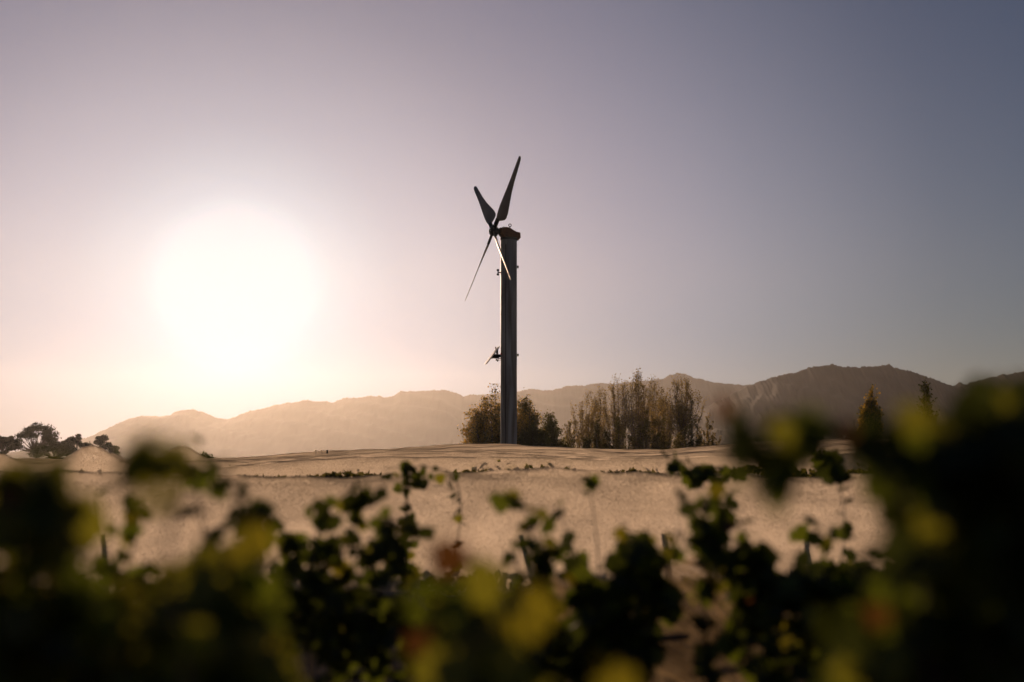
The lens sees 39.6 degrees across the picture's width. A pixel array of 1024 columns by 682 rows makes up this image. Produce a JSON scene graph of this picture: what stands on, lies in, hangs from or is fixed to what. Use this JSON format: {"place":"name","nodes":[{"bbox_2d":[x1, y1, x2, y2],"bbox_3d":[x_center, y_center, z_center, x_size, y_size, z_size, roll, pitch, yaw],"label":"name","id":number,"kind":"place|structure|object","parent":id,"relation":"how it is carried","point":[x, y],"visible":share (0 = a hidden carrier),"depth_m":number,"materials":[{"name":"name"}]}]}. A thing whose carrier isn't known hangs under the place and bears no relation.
{"place":"outdoors","nodes":[
{"label":"outdoors","id":0,"kind":"place"},
{"bbox_2d":[295,643,412,681],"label":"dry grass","id":1,"kind":"structure","parent":0,"point":[311,673],"depth_m":10.56,"materials":[{"name":"brown plant"}]},
{"bbox_2d":[6,373,750,458],"bbox_3d":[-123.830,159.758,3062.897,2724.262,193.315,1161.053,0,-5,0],"label":"hills","id":2,"kind":"structure","parent":0,"point":[401,419],"depth_m":2847.72,"materials":[{"name":"brown stone"}]},
{"bbox_2d":[296,589,531,681],"bbox_3d":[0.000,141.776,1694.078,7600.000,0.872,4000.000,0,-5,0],"label":"ground","id":3,"kind":"structure","parent":0,"point":[322,669],"depth_m":11.02,"materials":[{"name":"soil"}]},
{"bbox_2d":[0,435,19,453],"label":"spreading tree","id":4,"kind":"object","parent":3,"relation":"on","point":[10,442],"visible":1,"depth_m":248.97,"materials":[{"name":"green plant"}]},
{"bbox_2d":[13,422,61,457],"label":"spreading tree","id":5,"kind":"object","parent":3,"relation":"on","point":[47,433],"visible":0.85,"depth_m":258.57,"materials":[{"name":"green plant"}]},
{"bbox_2d":[28,441,76,458],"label":"spreading tree","id":6,"kind":"object","parent":3,"relation":"on","point":[64,446],"visible":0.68,"depth_m":254.22,"materials":[{"name":"green plant"}]},
{"bbox_2d":[0,443,127,681],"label":"grapevine","id":7,"kind":"object","parent":3,"relation":"on","point":[53,528],"visible":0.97,"depth_m":1.95,"materials":[{"name":"green plant"}]},
{"bbox_2d":[64,434,88,450],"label":"spreading tree","id":8,"kind":"object","parent":3,"relation":"on","point":[76,440],"visible":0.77,"depth_m":264.59,"materials":[{"name":"green plant"}]},
{"bbox_2d":[87,434,121,456],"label":"spreading tree","id":9,"kind":"object","parent":3,"relation":"on","point":[101,440],"visible":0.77,"depth_m":268.34,"materials":[{"name":"green plant"}]},
{"bbox_2d":[92,487,159,602],"bbox_3d":[-1.183,1.209,4.104,0.848,1.578,0.416,-2,-5,21],"label":"grapevine","id":10,"kind":"object","parent":3,"relation":"on","point":[131,530],"visible":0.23,"depth_m":4.16,"materials":[{"name":"green plant"}]},
{"bbox_2d":[32,425,228,681],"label":"grapevine","id":11,"kind":"object","parent":3,"relation":"on","point":[123,614],"visible":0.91,"depth_m":1.83,"materials":[{"name":"green plant"}]},
{"bbox_2d":[128,452,305,681],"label":"grapevine","id":12,"kind":"object","parent":3,"relation":"on","point":[231,586],"visible":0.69,"depth_m":2.12,"materials":[{"name":"green plant"}]},
{"bbox_2d":[177,434,294,616],"bbox_3d":[-0.711,1.108,3.740,0.793,1.720,0.473,-3,-5,30],"label":"grapevine","id":13,"kind":"object","parent":3,"relation":"on","point":[263,510],"visible":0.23,"depth_m":3.77,"materials":[{"name":"green plant"}]},
{"bbox_2d":[267,517,402,681],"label":"grapevine","id":14,"kind":"object","parent":3,"relation":"on","point":[288,569],"visible":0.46,"depth_m":5.30,"materials":[{"name":"green plant"}]},
{"bbox_2d":[282,475,436,681],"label":"grapevine","id":15,"kind":"object","parent":3,"relation":"on","point":[366,640],"visible":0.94,"depth_m":5.09,"materials":[{"name":"green plant"}]},
{"bbox_2d":[42,441,770,458],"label":"netted vine row","id":16,"kind":"object","parent":3,"relation":"on","point":[459,444],"visible":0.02,"depth_m":45.64,"materials":[{"name":"white fabric"}]},
{"bbox_2d":[15,439,835,459],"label":"netted vine row","id":17,"kind":"object","parent":3,"relation":"on","point":[304,453],"visible":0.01,"depth_m":42.44,"materials":[{"name":"white fabric"}]},
{"bbox_2d":[0,445,856,477],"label":"netted vine row","id":18,"kind":"object","parent":3,"relation":"on","point":[91,458],"visible":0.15,"depth_m":23.16,"materials":[{"name":"fabric"}]},
{"bbox_2d":[22,440,836,460],"bbox_3d":[0.010,3.755,39.037,57.463,2.128,1.729,0,-5,0],"label":"netted vine row","id":19,"kind":"object","parent":3,"relation":"on","point":[833,442],"visible":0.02,"depth_m":39.25,"materials":[{"name":"white fabric"}]},
{"bbox_2d":[24,443,836,461],"bbox_3d":[0.007,3.533,35.801,54.220,2.053,1.646,0,-5,0],"label":"netted vine row","id":20,"kind":"object","parent":3,"relation":"on","point":[519,447],"visible":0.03,"depth_m":36.04,"materials":[{"name":"white fabric"}]},
{"bbox_2d":[25,444,841,462],"bbox_3d":[0.021,3.311,32.636,51.067,1.990,1.659,0,-5,0],"label":"netted vine row","id":21,"kind":"object","parent":3,"relation":"on","point":[533,450],"visible":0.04,"depth_m":32.86,"materials":[{"name":"white fabric"}]},
{"bbox_2d":[376,458,498,658],"bbox_3d":[-0.504,1.528,8.455,0.823,1.662,0.485,-2,-5,26],"label":"grapevine","id":22,"kind":"object","parent":3,"relation":"on","point":[406,468],"visible":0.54,"depth_m":8.45,"materials":[{"name":"green plant"}]},
{"bbox_2d":[0,467,888,615],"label":"netted vine row","id":23,"kind":"object","parent":3,"relation":"on","point":[650,502],"visible":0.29,"depth_m":13.51,"materials":[{"name":"beige fabric"}]},
{"bbox_2d":[110,445,843,460],"bbox_3d":[-0.012,3.091,29.444,47.879,1.919,1.703,0,-5,0],"label":"netted vine row","id":24,"kind":"object","parent":3,"relation":"on","point":[831,448],"visible":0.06,"depth_m":29.66,"materials":[{"name":"white fabric"}]},
{"bbox_2d":[465,156,520,443],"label":"wind machine","id":25,"kind":"object","parent":3,"relation":"on","point":[509,239],"visible":0.94,"depth_m":51.96,"materials":[{"name":"metal"}]},
{"bbox_2d":[457,383,531,444],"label":"golden willow","id":26,"kind":"object","parent":3,"relation":"on","point":[481,432],"visible":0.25,"depth_m":87.01,"materials":[{"name":"green plant"}]},
{"bbox_2d":[397,530,639,681],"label":"grapevine","id":27,"kind":"object","parent":3,"relation":"on","point":[476,628],"visible":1,"depth_m":2.06,"materials":[{"name":"green plant"}]},
{"bbox_2d":[195,450,844,465],"bbox_3d":[0.019,2.864,26.223,44.637,1.857,1.629,0,-5,0],"label":"netted vine row","id":28,"kind":"object","parent":3,"relation":"on","point":[462,454],"visible":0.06,"depth_m":26.46,"materials":[{"name":"fabric"}]},
{"bbox_2d":[517,387,552,440],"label":"willow shrub","id":29,"kind":"object","parent":3,"relation":"on","point":[532,415],"visible":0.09,"depth_m":89.61,"materials":[{"name":"brown plant"}]},
{"bbox_2d":[517,422,553,446],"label":"dark shrub","id":30,"kind":"object","parent":3,"relation":"on","point":[530,437],"visible":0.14,"depth_m":85.30,"materials":[{"name":"green plant"}]},
{"bbox_2d":[538,409,573,447],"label":"dark shrub","id":31,"kind":"object","parent":3,"relation":"on","point":[551,425],"visible":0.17,"depth_m":93.52,"materials":[{"name":"green plant"}]},
{"bbox_2d":[488,487,626,681],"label":"grapevine","id":32,"kind":"object","parent":3,"relation":"on","point":[585,591],"visible":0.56,"depth_m":4.97,"materials":[{"name":"green plant"}]},
{"bbox_2d":[255,467,861,477],"bbox_3d":[-0.021,2.541,20.464,30.088,1.586,1.555,0,-5,0],"label":"vine row","id":33,"kind":"object","parent":3,"relation":"on","point":[348,474],"visible":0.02,"depth_m":20.38,"materials":[{"name":"green plant"}]},
{"bbox_2d":[558,419,579,447],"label":"young tree","id":34,"kind":"object","parent":3,"relation":"on","point":[569,434],"visible":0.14,"depth_m":117.64,"materials":[{"name":"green plant"}]},
{"bbox_2d":[563,388,607,447],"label":"poplar tree","id":35,"kind":"object","parent":3,"relation":"on","point":[588,421],"visible":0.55,"depth_m":119.55,"materials":[{"name":"brown plant"}]},
{"bbox_2d":[580,415,611,448],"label":"scrub bush","id":36,"kind":"object","parent":3,"relation":"on","point":[588,440],"visible":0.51,"depth_m":113.53,"materials":[{"name":"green plant"}]},
{"bbox_2d":[583,382,616,448],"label":"poplar tree","id":37,"kind":"object","parent":3,"relation":"on","point":[600,403],"visible":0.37,"depth_m":125.66,"materials":[{"name":"brown plant"}]},
{"bbox_2d":[601,373,631,448],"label":"poplar tree","id":38,"kind":"object","parent":3,"relation":"on","point":[617,411],"visible":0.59,"depth_m":119.73,"materials":[{"name":"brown plant"}]},
{"bbox_2d":[552,521,686,681],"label":"grapevine","id":39,"kind":"object","parent":3,"relation":"on","point":[637,564],"visible":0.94,"depth_m":4.92,"materials":[{"name":"green plant"}]},
{"bbox_2d":[602,413,636,448],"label":"scrub bush","id":40,"kind":"object","parent":3,"relation":"on","point":[616,441],"visible":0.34,"depth_m":113.55,"materials":[{"name":"green plant"}]},
{"bbox_2d":[564,474,689,641],"bbox_3d":[0.360,1.393,6.396,0.866,1.590,0.365,2,-5,-18],"label":"grapevine","id":41,"kind":"object","parent":3,"relation":"on","point":[592,481],"visible":0.2,"depth_m":6.45,"materials":[{"name":"green plant"}]},
{"bbox_2d":[618,368,662,448],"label":"poplar tree","id":42,"kind":"object","parent":3,"relation":"on","point":[636,418],"visible":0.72,"depth_m":117.57,"materials":[{"name":"green plant"}]},
{"bbox_2d":[628,410,662,448],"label":"scrub bush","id":43,"kind":"object","parent":3,"relation":"on","point":[644,430],"visible":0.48,"depth_m":113.44,"materials":[{"name":"green plant"}]},
{"bbox_2d":[640,374,674,446],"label":"poplar tree","id":44,"kind":"object","parent":3,"relation":"on","point":[655,401],"visible":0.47,"depth_m":123.76,"materials":[{"name":"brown plant"}]},
{"bbox_2d":[647,415,683,448],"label":"scrub bush","id":45,"kind":"object","parent":3,"relation":"on","point":[663,445],"visible":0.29,"depth_m":113.58,"materials":[{"name":"green plant"}]},
{"bbox_2d":[657,392,674,448],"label":"poplar tree","id":46,"kind":"object","parent":3,"relation":"on","point":[667,444],"visible":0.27,"depth_m":125.71,"materials":[{"name":"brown plant"}]},
{"bbox_2d":[653,373,708,447],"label":"poplar tree","id":47,"kind":"object","parent":3,"relation":"on","point":[680,412],"visible":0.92,"depth_m":117.67,"materials":[{"name":"green plant"}]},
{"bbox_2d":[677,411,701,447],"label":"scrub bush","id":48,"kind":"object","parent":3,"relation":"on","point":[690,426],"visible":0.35,"depth_m":113.56,"materials":[{"name":"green plant"}]},
{"bbox_2d":[658,449,746,542],"bbox_3d":[1.094,1.450,7.904,0.902,1.725,0.432,0,-5,0],"label":"grapevine","id":49,"kind":"object","parent":3,"relation":"on","point":[696,477],"visible":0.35,"depth_m":7.95,"materials":[{"name":"green plant"}]},
{"bbox_2d":[695,413,720,445],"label":"young tree","id":50,"kind":"object","parent":3,"relation":"on","point":[709,441],"visible":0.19,"depth_m":123.76,"materials":[{"name":"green plant"}]},
{"bbox_2d":[674,482,827,681],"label":"grapevine","id":51,"kind":"object","parent":3,"relation":"on","point":[755,617],"visible":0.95,"depth_m":4.67,"materials":[{"name":"green plant"}]},
{"bbox_2d":[766,514,885,674],"bbox_3d":[1.023,1.308,4.678,0.875,1.476,0.940,3,-6,-32],"label":"grapevine","id":52,"kind":"object","parent":3,"relation":"on","point":[829,587],"visible":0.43,"depth_m":4.44,"materials":[{"name":"green plant"}]},
{"bbox_2d":[809,449,876,570],"bbox_3d":[1.544,1.375,6.913,0.834,1.712,0.424,2,-5,-24],"label":"grapevine","id":53,"kind":"object","parent":3,"relation":"on","point":[830,471],"visible":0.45,"depth_m":6.91,"materials":[{"name":"green plant"}]},
{"bbox_2d":[713,390,978,681],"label":"grapevine","id":54,"kind":"object","parent":3,"relation":"on","point":[806,439],"visible":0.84,"depth_m":1.82,"materials":[{"name":"green plant"}]},
{"bbox_2d":[856,384,884,429],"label":"autumn tree","id":55,"kind":"object","parent":3,"relation":"on","point":[866,409],"visible":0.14,"depth_m":99.67,"materials":[{"name":"green plant"}]},
{"bbox_2d":[810,529,1023,681],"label":"grapevine","id":56,"kind":"object","parent":3,"relation":"on","point":[874,635],"visible":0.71,"depth_m":1.84,"materials":[{"name":"green plant"}]},
{"bbox_2d":[917,376,939,416],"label":"spindly tree","id":57,"kind":"object","parent":3,"relation":"on","point":[925,396],"visible":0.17,"depth_m":107.89,"materials":[{"name":"green plant"}]},
{"bbox_2d":[852,374,1023,681],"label":"grapevine","id":58,"kind":"object","parent":3,"relation":"on","point":[955,476],"visible":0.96,"depth_m":1.75,"materials":[{"name":"green plant"}]},
{"bbox_2d":[0,0,1023,451],"label":"sky","id":59,"kind":"structure","parent":0,"point":[224,209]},
{"bbox_2d":[533,555,801,681],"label":"ground","id":60,"kind":"structure","parent":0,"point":[676,666],"depth_m":6.75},
{"bbox_2d":[627,364,1023,448],"bbox_3d":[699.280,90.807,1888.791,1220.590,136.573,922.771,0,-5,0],"label":"hills","id":61,"kind":"structure","parent":0,"point":[845,389],"depth_m":1770.87,"materials":[{"name":"brown stone"}]}
]}

